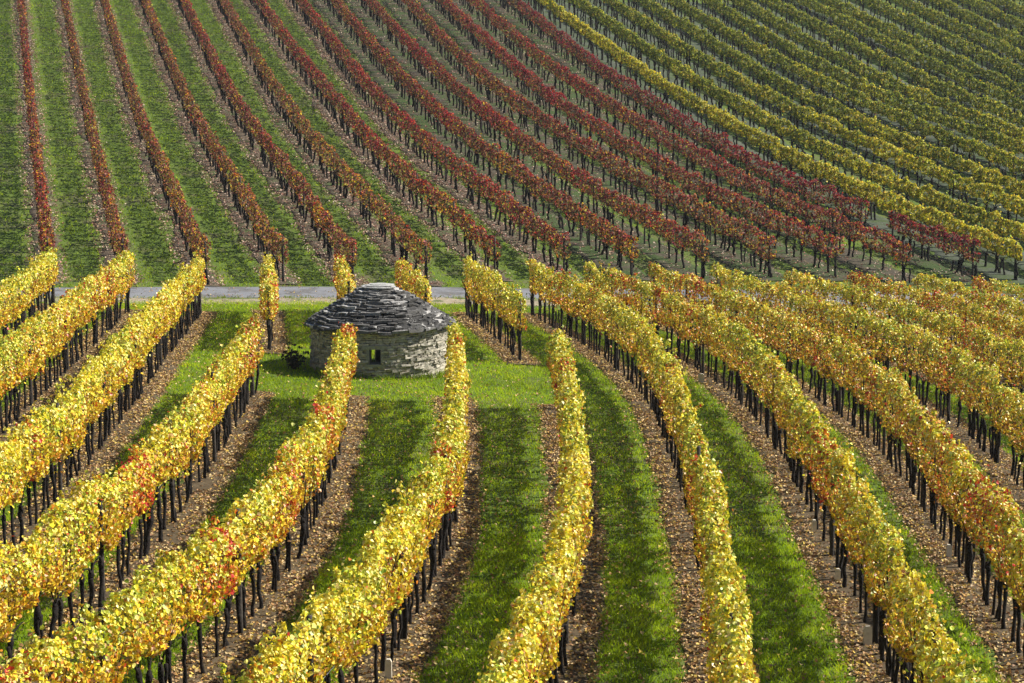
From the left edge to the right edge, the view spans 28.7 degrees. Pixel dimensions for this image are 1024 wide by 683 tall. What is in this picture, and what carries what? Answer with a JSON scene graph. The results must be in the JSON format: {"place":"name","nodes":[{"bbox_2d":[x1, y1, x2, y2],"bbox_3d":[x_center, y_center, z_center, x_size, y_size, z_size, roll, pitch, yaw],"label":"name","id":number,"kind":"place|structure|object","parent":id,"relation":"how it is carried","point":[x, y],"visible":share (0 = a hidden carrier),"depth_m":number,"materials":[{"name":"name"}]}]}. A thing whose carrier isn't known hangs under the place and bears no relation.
{"place":"outdoors","nodes":[
{"label":"outdoors","id":0,"kind":"place"},
{"bbox_2d":[0,0,1023,682],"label":"ground","id":1,"kind":"structure","parent":0,"point":[278,216],"depth_m":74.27,"materials":[{"name":"green plant"}]},
{"bbox_2d":[13,1,63,284],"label":"earth strip","id":2,"kind":"object","parent":1,"relation":"on","point":[33,210],"visible":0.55,"depth_m":83.91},
{"bbox_2d":[14,0,56,266],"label":"vine row","id":3,"kind":"object","parent":2,"relation":"on","point":[46,236],"visible":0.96,"depth_m":81.26,"materials":[{"name":"red plant"}]},
{"bbox_2d":[0,309,137,461],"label":"earth strip","id":4,"kind":"object","parent":1,"relation":"on","point":[63,374],"visible":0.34,"depth_m":45.06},
{"bbox_2d":[0,250,135,432],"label":"vine row","id":5,"kind":"object","parent":4,"relation":"on","point":[68,323],"visible":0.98,"depth_m":44.67,"materials":[{"name":"yellow plant"}]},
{"bbox_2d":[60,0,128,275],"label":"vine row","id":6,"kind":"object","parent":1,"relation":"on","point":[118,242],"visible":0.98,"depth_m":81.78,"materials":[{"name":"red plant"}]},
{"bbox_2d":[53,0,136,283],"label":"earth strip","id":7,"kind":"object","parent":1,"relation":"on","point":[100,225],"visible":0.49,"depth_m":86.39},
{"bbox_2d":[0,311,214,592],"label":"earth strip","id":8,"kind":"object","parent":1,"relation":"on","point":[95,441],"visible":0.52,"depth_m":38.06,"materials":[{"name":"soil"}]},
{"bbox_2d":[0,251,206,547],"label":"vine row","id":9,"kind":"object","parent":8,"relation":"on","point":[177,296],"visible":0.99,"depth_m":35.95,"materials":[{"name":"yellow plant"}]},
{"bbox_2d":[0,391,275,682],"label":"earth strip","id":10,"kind":"object","parent":1,"relation":"on","point":[207,483],"visible":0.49,"depth_m":32.30,"materials":[{"name":"soil"}]},
{"bbox_2d":[0,313,265,664],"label":"vine row","id":11,"kind":"object","parent":10,"relation":"on","point":[221,384],"visible":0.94,"depth_m":27.50,"materials":[{"name":"yellow plant"}]},
{"bbox_2d":[94,0,221,286],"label":"earth strip","id":12,"kind":"object","parent":1,"relation":"on","point":[142,155],"visible":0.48,"depth_m":86.42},
{"bbox_2d":[100,0,211,284],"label":"vine row","id":13,"kind":"object","parent":12,"relation":"on","point":[195,238],"visible":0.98,"depth_m":81.64,"materials":[{"name":"red plant"}]},
{"bbox_2d":[130,0,298,284],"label":"earth strip","id":14,"kind":"object","parent":1,"relation":"on","point":[220,195],"visible":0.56,"depth_m":85.15,"materials":[{"name":"soil"}]},
{"bbox_2d":[138,0,288,281],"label":"vine row","id":15,"kind":"object","parent":14,"relation":"on","point":[207,142],"visible":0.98,"depth_m":82.60,"materials":[{"name":"red plant"}]},
{"bbox_2d":[172,0,362,286],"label":"earth strip","id":16,"kind":"object","parent":1,"relation":"on","point":[240,134],"visible":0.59,"depth_m":86.11,"materials":[{"name":"soil"}]},
{"bbox_2d":[176,0,358,280],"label":"vine row","id":17,"kind":"object","parent":16,"relation":"on","point":[222,77],"visible":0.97,"depth_m":83.98,"materials":[{"name":"red plant"}]},
{"bbox_2d":[167,395,371,682],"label":"earth strip","id":18,"kind":"object","parent":1,"relation":"on","point":[248,620],"visible":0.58,"depth_m":27.67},
{"bbox_2d":[0,321,359,682],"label":"vine row","id":19,"kind":"object","parent":18,"relation":"on","point":[316,442],"visible":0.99,"depth_m":23.85,"materials":[{"name":"yellow plant"}]},
{"bbox_2d":[253,311,287,353],"bbox_3d":[-6.684,-0.277,55.293,1.048,0.303,9.736,-1,9,-7],"label":"earth strip","id":20,"kind":"object","parent":1,"relation":"on","point":[264,339],"visible":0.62,"depth_m":53.29,"materials":[{"name":"soil"}]},
{"bbox_2d":[258,252,279,349],"bbox_3d":[-6.688,-1.098,55.108,0.592,2.176,9.188,-1,9,-7],"label":"vine row","id":21,"kind":"object","parent":20,"relation":"on","point":[269,289],"visible":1,"depth_m":51.92,"materials":[{"name":"yellow plant"}]},
{"bbox_2d":[281,342,309,369],"bbox_3d":[-5.203,0.322,48.090,0.645,0.788,0.634,6,10,33],"label":"bush","id":22,"kind":"object","parent":1,"relation":"on","point":[293,361],"visible":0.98,"depth_m":47.96,"materials":[{"name":"green plant"}]},
{"bbox_2d":[214,0,431,279],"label":"vine row","id":23,"kind":"object","parent":1,"relation":"on","point":[225,7],"visible":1,"depth_m":84.57,"materials":[{"name":"red plant"}]},
{"bbox_2d":[206,0,442,285],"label":"earth strip","id":24,"kind":"object","parent":1,"relation":"on","point":[331,188],"visible":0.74,"depth_m":85.87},
{"bbox_2d":[330,253,356,299],"bbox_3d":[-4.783,-1.243,56.851,0.614,2.186,8.517,-1,9,-7],"label":"vine row","id":25,"kind":"object","parent":1,"relation":"on","point":[344,282],"visible":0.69,"depth_m":55.25,"materials":[{"name":"yellow plant"}]},
{"bbox_2d":[243,0,512,280],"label":"earth strip","id":26,"kind":"object","parent":1,"relation":"on","point":[418,214],"visible":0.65,"depth_m":90.88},
{"bbox_2d":[249,0,501,273],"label":"vine row","id":27,"kind":"object","parent":26,"relation":"on","point":[265,12],"visible":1,"depth_m":86.55,"materials":[{"name":"red plant"}]},
{"bbox_2d":[303,283,455,379],"bbox_3d":[-3.201,-0.297,48.698,3.713,2.252,3.698,0,8,0],"label":"stone hut","id":28,"kind":"object","parent":1,"relation":"on","point":[400,331],"visible":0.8,"depth_m":47.53,"materials":[{"name":"stone"}]},
{"bbox_2d":[362,345,387,366],"bbox_3d":[-3.229,0.327,47.274,0.617,0.512,0.437,0,8,0],"label":"window","id":29,"kind":"structure","parent":28,"relation":"in","point":[368,349],"depth_m":47.10,"materials":[{"name":"stone"}]},
{"bbox_2d":[385,658,391,677],"bbox_3d":[-1.472,3.925,23.843,0.080,0.290,0.044,0,8,3],"label":"stake","id":30,"kind":"object","parent":1,"relation":"on","point":[388,667],"visible":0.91,"depth_m":23.82,"materials":[{"name":"grey stone"}]},
{"bbox_2d":[393,256,432,305],"bbox_3d":[-2.830,-1.134,56.665,0.601,2.195,8.303,-1,9,-8],"label":"vine row","id":31,"kind":"object","parent":1,"relation":"on","point":[411,280],"visible":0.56,"depth_m":55.51,"materials":[{"name":"yellow plant"}]},
{"bbox_2d":[346,396,483,682],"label":"earth strip","id":32,"kind":"object","parent":1,"relation":"on","point":[412,626],"visible":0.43,"depth_m":27.31,"materials":[{"name":"soil"}]},
{"bbox_2d":[216,321,471,682],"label":"vine row","id":33,"kind":"object","parent":32,"relation":"on","point":[408,533],"visible":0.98,"depth_m":24.00,"materials":[{"name":"yellow plant"}]},
{"bbox_2d":[289,0,571,273],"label":"vine row","id":34,"kind":"object","parent":1,"relation":"on","point":[340,51],"visible":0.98,"depth_m":87.00,"materials":[{"name":"red plant"}]},
{"bbox_2d":[284,0,582,280],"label":"earth strip","id":35,"kind":"object","parent":1,"relation":"on","point":[449,188],"visible":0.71,"depth_m":87.20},
{"bbox_2d":[322,0,639,275],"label":"vine row","id":36,"kind":"object","parent":1,"relation":"on","point":[378,53],"visible":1,"depth_m":87.47,"materials":[{"name":"red plant"}]},
{"bbox_2d":[312,0,649,279],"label":"earth strip","id":37,"kind":"object","parent":1,"relation":"on","point":[576,248],"visible":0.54,"depth_m":91.56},
{"bbox_2d":[452,312,537,365],"bbox_3d":[-0.556,-0.123,56.277,1.117,0.322,11.695,-1,9,-9],"label":"earth strip","id":38,"kind":"object","parent":1,"relation":"on","point":[495,342],"visible":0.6,"depth_m":54.73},
{"bbox_2d":[460,254,527,359],"bbox_3d":[-0.559,-1.000,56.095,0.650,2.327,11.169,-1,9,-9],"label":"vine row","id":39,"kind":"object","parent":38,"relation":"on","point":[488,281],"visible":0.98,"depth_m":55.16,"materials":[{"name":"yellow plant"}]},
{"bbox_2d":[0,0,1023,682],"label":"fallen leaves","id":40,"kind":"object","parent":1,"relation":"on","point":[548,436],"visible":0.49,"depth_m":38.61,"materials":[{"name":"brown plant"}]},
{"bbox_2d":[4,297,1021,318],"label":"road verge","id":41,"kind":"structure","parent":1,"relation":"on","point":[446,301],"depth_m":63.71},
{"bbox_2d":[356,0,712,278],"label":"vine row","id":42,"kind":"object","parent":1,"relation":"on","point":[416,53],"visible":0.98,"depth_m":88.06,"materials":[{"name":"red plant"}]},
{"bbox_2d":[343,0,725,282],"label":"earth strip","id":43,"kind":"object","parent":1,"relation":"on","point":[656,256],"visible":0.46,"depth_m":95.57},
{"bbox_2d":[536,404,607,682],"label":"earth strip","id":44,"kind":"object","parent":1,"relation":"on","point":[575,631],"visible":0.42,"depth_m":27.95,"materials":[{"name":"soil"}]},
{"bbox_2d":[475,325,594,682],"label":"vine row","id":45,"kind":"object","parent":44,"relation":"on","point":[539,627],"visible":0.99,"depth_m":24.17,"materials":[{"name":"yellow plant"}]},
{"bbox_2d":[393,0,776,277],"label":"vine row","id":46,"kind":"object","parent":1,"relation":"on","point":[460,55],"visible":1,"depth_m":88.71,"materials":[{"name":"red plant"}]},
{"bbox_2d":[382,0,787,280],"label":"earth strip","id":47,"kind":"object","parent":1,"relation":"on","point":[449,69],"visible":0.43,"depth_m":91.00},
{"bbox_2d":[428,0,845,277],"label":"vine row","id":48,"kind":"object","parent":1,"relation":"on","point":[483,36],"visible":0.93,"depth_m":90.25,"materials":[{"name":"red plant"}]},
{"bbox_2d":[416,0,862,281],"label":"earth strip","id":49,"kind":"object","parent":1,"relation":"on","point":[809,258],"visible":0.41,"depth_m":99.77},
{"bbox_2d":[523,314,761,682],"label":"earth strip","id":50,"kind":"object","parent":1,"relation":"on","point":[688,562],"visible":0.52,"depth_m":33.08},
{"bbox_2d":[525,259,760,682],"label":"vine row","id":51,"kind":"object","parent":50,"relation":"on","point":[726,620],"visible":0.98,"depth_m":32.95,"materials":[{"name":"yellow plant"}]},
{"bbox_2d":[494,0,869,233],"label":"vine row","id":52,"kind":"object","parent":1,"relation":"on","point":[578,50],"visible":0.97,"depth_m":98.92,"materials":[{"name":"red plant"}]},
{"bbox_2d":[446,0,920,284],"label":"earth strip","id":53,"kind":"object","parent":1,"relation":"on","point":[854,263],"visible":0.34,"depth_m":93.33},
{"bbox_2d":[457,0,912,282],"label":"vine row","id":54,"kind":"object","parent":1,"relation":"on","point":[514,36],"visible":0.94,"depth_m":91.03,"materials":[{"name":"red plant"}]},
{"bbox_2d":[484,0,887,238],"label":"earth strip","id":55,"kind":"object","parent":1,"relation":"on","point":[540,42],"visible":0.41,"depth_m":113.90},
{"bbox_2d":[578,315,918,682],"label":"earth strip","id":56,"kind":"object","parent":1,"relation":"on","point":[831,569],"visible":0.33,"depth_m":31.39,"materials":[{"name":"soil"}]},
{"bbox_2d":[698,373,703,382],"bbox_3d":[4.620,0.918,48.868,0.140,0.270,0.044,0,12,2],"label":"stake","id":57,"kind":"object","parent":56,"relation":"on","point":[700,377],"visible":0.91,"depth_m":48.84,"materials":[{"name":"grey stone"}]},
{"bbox_2d":[582,260,990,682],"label":"vine row","id":58,"kind":"object","parent":56,"relation":"on","point":[925,649],"visible":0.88,"depth_m":30.55,"materials":[{"name":"yellow plant"}]},
{"bbox_2d":[511,0,1023,283],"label":"earth strip","id":59,"kind":"object","parent":1,"relation":"on","point":[882,222],"visible":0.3,"depth_m":90.54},
{"bbox_2d":[523,0,1022,279],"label":"vine row","id":60,"kind":"object","parent":1,"relation":"on","point":[742,129],"visible":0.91,"depth_m":92.21,"materials":[{"name":"yellow plant"}]},
{"bbox_2d":[554,0,1023,270],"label":"earth strip","id":61,"kind":"object","parent":1,"relation":"on","point":[1007,260],"visible":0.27,"depth_m":109.97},
{"bbox_2d":[556,0,1023,251],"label":"vine row","id":62,"kind":"object","parent":1,"relation":"on","point":[721,95],"visible":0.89,"depth_m":97.37,"materials":[{"name":"yellow plant"}]},
{"bbox_2d":[581,0,1023,242],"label":"earth strip","id":63,"kind":"object","parent":1,"relation":"on","point":[714,78],"visible":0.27,"depth_m":110.72,"materials":[{"name":"soil"}]},
{"bbox_2d":[590,0,1023,228],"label":"vine row","id":64,"kind":"object","parent":1,"relation":"on","point":[756,89],"visible":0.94,"depth_m":101.37,"materials":[{"name":"yellow plant"}]},
{"bbox_2d":[811,519,816,531],"bbox_3d":[4.921,3.035,32.602,0.080,0.270,0.044,-1,12,-8],"label":"stake","id":65,"kind":"object","parent":1,"relation":"on","point":[813,525],"visible":0.95,"depth_m":32.58,"materials":[{"name":"grey stone"}]},
{"bbox_2d":[621,2,1023,219],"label":"earth strip","id":66,"kind":"object","parent":1,"relation":"on","point":[695,44],"visible":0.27,"depth_m":104.32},
{"bbox_2d":[623,0,1023,209],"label":"vine row","id":67,"kind":"object","parent":1,"relation":"on","point":[819,100],"visible":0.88,"depth_m":105.37,"materials":[{"name":"yellow plant"}]},
{"bbox_2d":[643,0,1019,192],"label":"earth strip","id":68,"kind":"object","parent":1,"relation":"on","point":[795,81],"visible":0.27,"depth_m":119.04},
{"bbox_2d":[650,323,1023,682],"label":"earth strip","id":69,"kind":"object","parent":1,"relation":"on","point":[949,567],"visible":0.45,"depth_m":30.56,"materials":[{"name":"soil"}]},
{"bbox_2d":[648,261,1023,659],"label":"vine row","id":70,"kind":"object","parent":69,"relation":"on","point":[918,427],"visible":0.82,"depth_m":36.14,"materials":[{"name":"yellow plant"}]},
{"bbox_2d":[835,568,840,580],"bbox_3d":[4.795,3.459,29.436,0.080,0.240,0.044,1,8,4],"label":"stake","id":71,"kind":"object","parent":1,"relation":"on","point":[838,573],"visible":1,"depth_m":29.41,"materials":[{"name":"grey stone"}]},
{"bbox_2d":[655,0,1023,181],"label":"vine row","id":72,"kind":"object","parent":1,"relation":"on","point":[941,135],"visible":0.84,"depth_m":108.66,"materials":[{"name":"yellow plant"}]},
{"bbox_2d":[679,1,1022,176],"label":"earth strip","id":73,"kind":"object","parent":1,"relation":"on","point":[932,139],"visible":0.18,"depth_m":110.13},
{"bbox_2d":[687,0,1023,162],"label":"vine row","id":74,"kind":"object","parent":1,"relation":"on","point":[776,40],"visible":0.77,"depth_m":112.15,"materials":[{"name":"yellow plant"}]},
{"bbox_2d":[703,3,1023,160],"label":"earth strip","id":75,"kind":"object","parent":1,"relation":"on","point":[958,134],"visible":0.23,"depth_m":117.56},
{"bbox_2d":[709,262,1023,489],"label":"vine row","id":76,"kind":"object","parent":1,"relation":"on","point":[1008,426],"visible":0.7,"depth_m":46.07,"materials":[{"name":"yellow plant"}]},
{"bbox_2d":[863,626,871,644],"bbox_3d":[4.635,3.858,26.060,0.110,0.310,0.044,-1,7,-4],"label":"stake","id":77,"kind":"object","parent":1,"relation":"on","point":[867,635],"visible":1,"depth_m":26.04,"materials":[{"name":"grey stone"}]},
{"bbox_2d":[723,0,1023,148],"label":"vine row","id":78,"kind":"object","parent":1,"relation":"on","point":[809,40],"visible":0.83,"depth_m":115.40,"materials":[{"name":"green plant"}]},
{"bbox_2d":[726,328,1023,513],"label":"earth strip","id":79,"kind":"object","parent":1,"relation":"on","point":[979,452],"visible":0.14,"depth_m":40.44,"materials":[{"name":"soil"}]},
{"bbox_2d":[741,4,1023,146],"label":"earth strip","id":80,"kind":"object","parent":1,"relation":"on","point":[834,48],"visible":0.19,"depth_m":125.03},
{"bbox_2d":[749,0,1023,132],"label":"vine row","id":81,"kind":"object","parent":1,"relation":"on","point":[885,60],"visible":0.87,"depth_m":119.48,"materials":[{"name":"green plant"}]},
{"bbox_2d":[771,0,1023,127],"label":"earth strip","id":82,"kind":"object","parent":1,"relation":"on","point":[949,96],"visible":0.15,"depth_m":122.69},
{"bbox_2d":[781,0,1023,117],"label":"vine row","id":83,"kind":"object","parent":1,"relation":"on","point":[862,29],"visible":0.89,"depth_m":122.96,"materials":[{"name":"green plant"}]},
{"bbox_2d":[786,0,1023,114],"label":"earth strip","id":84,"kind":"object","parent":1,"relation":"on","point":[884,47],"visible":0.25,"depth_m":127.27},
{"bbox_2d":[795,326,1023,424],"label":"earth strip","id":85,"kind":"object","parent":1,"relation":"on","point":[915,376],"visible":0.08,"depth_m":52.47,"materials":[{"name":"soil"}]},
{"bbox_2d":[782,269,1023,409],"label":"vine row","id":86,"kind":"object","parent":85,"relation":"on","point":[857,295],"visible":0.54,"depth_m":51.94,"materials":[{"name":"yellow plant"}]},
{"bbox_2d":[807,0,1023,107],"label":"vine row","id":87,"kind":"object","parent":1,"relation":"on","point":[911,39],"visible":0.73,"depth_m":125.36,"materials":[{"name":"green plant"}]},
{"bbox_2d":[828,0,1023,97],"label":"earth strip","id":88,"kind":"object","parent":1,"relation":"on","point":[947,49],"visible":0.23,"depth_m":133.56,"materials":[{"name":"soil"}]},
{"bbox_2d":[862,244,996,284],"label":"earth strip","id":89,"kind":"object","parent":1,"relation":"on","point":[933,263],"visible":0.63,"depth_m":76.09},
{"bbox_2d":[841,0,1023,88],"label":"vine row","id":90,"kind":"object","parent":1,"relation":"on","point":[993,58],"visible":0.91,"depth_m":129.48,"materials":[{"name":"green plant"}]},
{"bbox_2d":[846,268,1023,367],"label":"vine row","id":91,"kind":"object","parent":1,"relation":"on","point":[974,308],"visible":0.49,"depth_m":56.54,"materials":[{"name":"yellow plant"}]},
{"bbox_2d":[886,209,983,279],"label":"vine row","id":92,"kind":"object","parent":1,"relation":"on","point":[923,240],"visible":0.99,"depth_m":76.19,"materials":[{"name":"red plant"}]},
{"bbox_2d":[854,326,1023,390],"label":"earth strip","id":93,"kind":"object","parent":1,"relation":"on","point":[1001,376],"visible":0.06,"depth_m":52.44,"materials":[{"name":"soil"}]},
{"bbox_2d":[857,0,1023,79],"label":"earth strip","id":94,"kind":"object","parent":1,"relation":"on","point":[991,65],"visible":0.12,"depth_m":132.38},
{"bbox_2d":[873,0,1023,67],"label":"vine row","id":95,"kind":"object","parent":1,"relation":"on","point":[926,12],"visible":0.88,"depth_m":132.74,"materials":[{"name":"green plant"}]},
{"bbox_2d":[945,544,951,556],"bbox_3d":[6.819,3.297,31.231,0.090,0.260,0.044,-1,8,-8],"label":"stake","id":96,"kind":"object","parent":1,"relation":"on","point":[948,552],"visible":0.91,"depth_m":31.21,"materials":[{"name":"grey stone"}]},
{"bbox_2d":[911,0,1023,67],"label":"earth strip","id":97,"kind":"object","parent":1,"relation":"on","point":[1011,58],"visible":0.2,"depth_m":133.99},
{"bbox_2d":[913,0,1023,52],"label":"vine row","id":98,"kind":"object","parent":1,"relation":"on","point":[964,13],"visible":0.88,"depth_m":136.71,"materials":[{"name":"green plant"}]},
{"bbox_2d":[934,0,1022,47],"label":"earth strip","id":99,"kind":"object","parent":1,"relation":"on","point":[998,24],"visible":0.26,"depth_m":142.52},
{"bbox_2d":[943,0,1023,35],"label":"vine row","id":100,"kind":"object","parent":1,"relation":"on","point":[998,14],"visible":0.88,"depth_m":140.60,"materials":[{"name":"green plant"}]},
{"bbox_2d":[956,0,1020,29],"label":"earth strip","id":101,"kind":"object","parent":1,"relation":"on","point":[989,16],"visible":0.18,"depth_m":145.80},
{"bbox_2d":[976,0,1023,24],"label":"vine row","id":102,"kind":"object","parent":1,"relation":"on","point":[1014,6],"visible":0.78,"depth_m":144.11,"materials":[{"name":"green plant"}]},
{"bbox_2d":[986,0,1023,16],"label":"earth strip","id":103,"kind":"object","parent":1,"relation":"on","point":[1006,8],"visible":0.23,"depth_m":150.43,"materials":[{"name":"soil"}]},
{"bbox_2d":[11,286,1023,308],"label":"road","id":104,"kind":"structure","parent":0,"point":[245,292],"depth_m":65.15,"materials":[{"name":"asphalt"}]},
{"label":"earth strip","id":105,"kind":"structure","parent":0,"visible":0},
{"bbox_2d":[0,246,58,338],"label":"vine row","id":106,"kind":"object","parent":105,"relation":"on","point":[36,277],"visible":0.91,"depth_m":52.32,"materials":[{"name":"yellow plant"}]},
{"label":"earth strip","id":107,"kind":"structure","parent":0,"visible":0},
{"bbox_2d":[970,273,1023,328],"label":"vine row","id":108,"kind":"object","parent":107,"relation":"on","point":[988,286],"visible":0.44,"depth_m":62.97,"materials":[{"name":"yellow plant"}]},
{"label":"earth strip","id":109,"kind":"structure","parent":0,"visible":0},
{"bbox_2d":[909,273,1023,359],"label":"vine row","id":110,"kind":"object","parent":109,"relation":"on","point":[960,288],"visible":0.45,"depth_m":59.48,"materials":[{"name":"yellow plant"}]}
]}

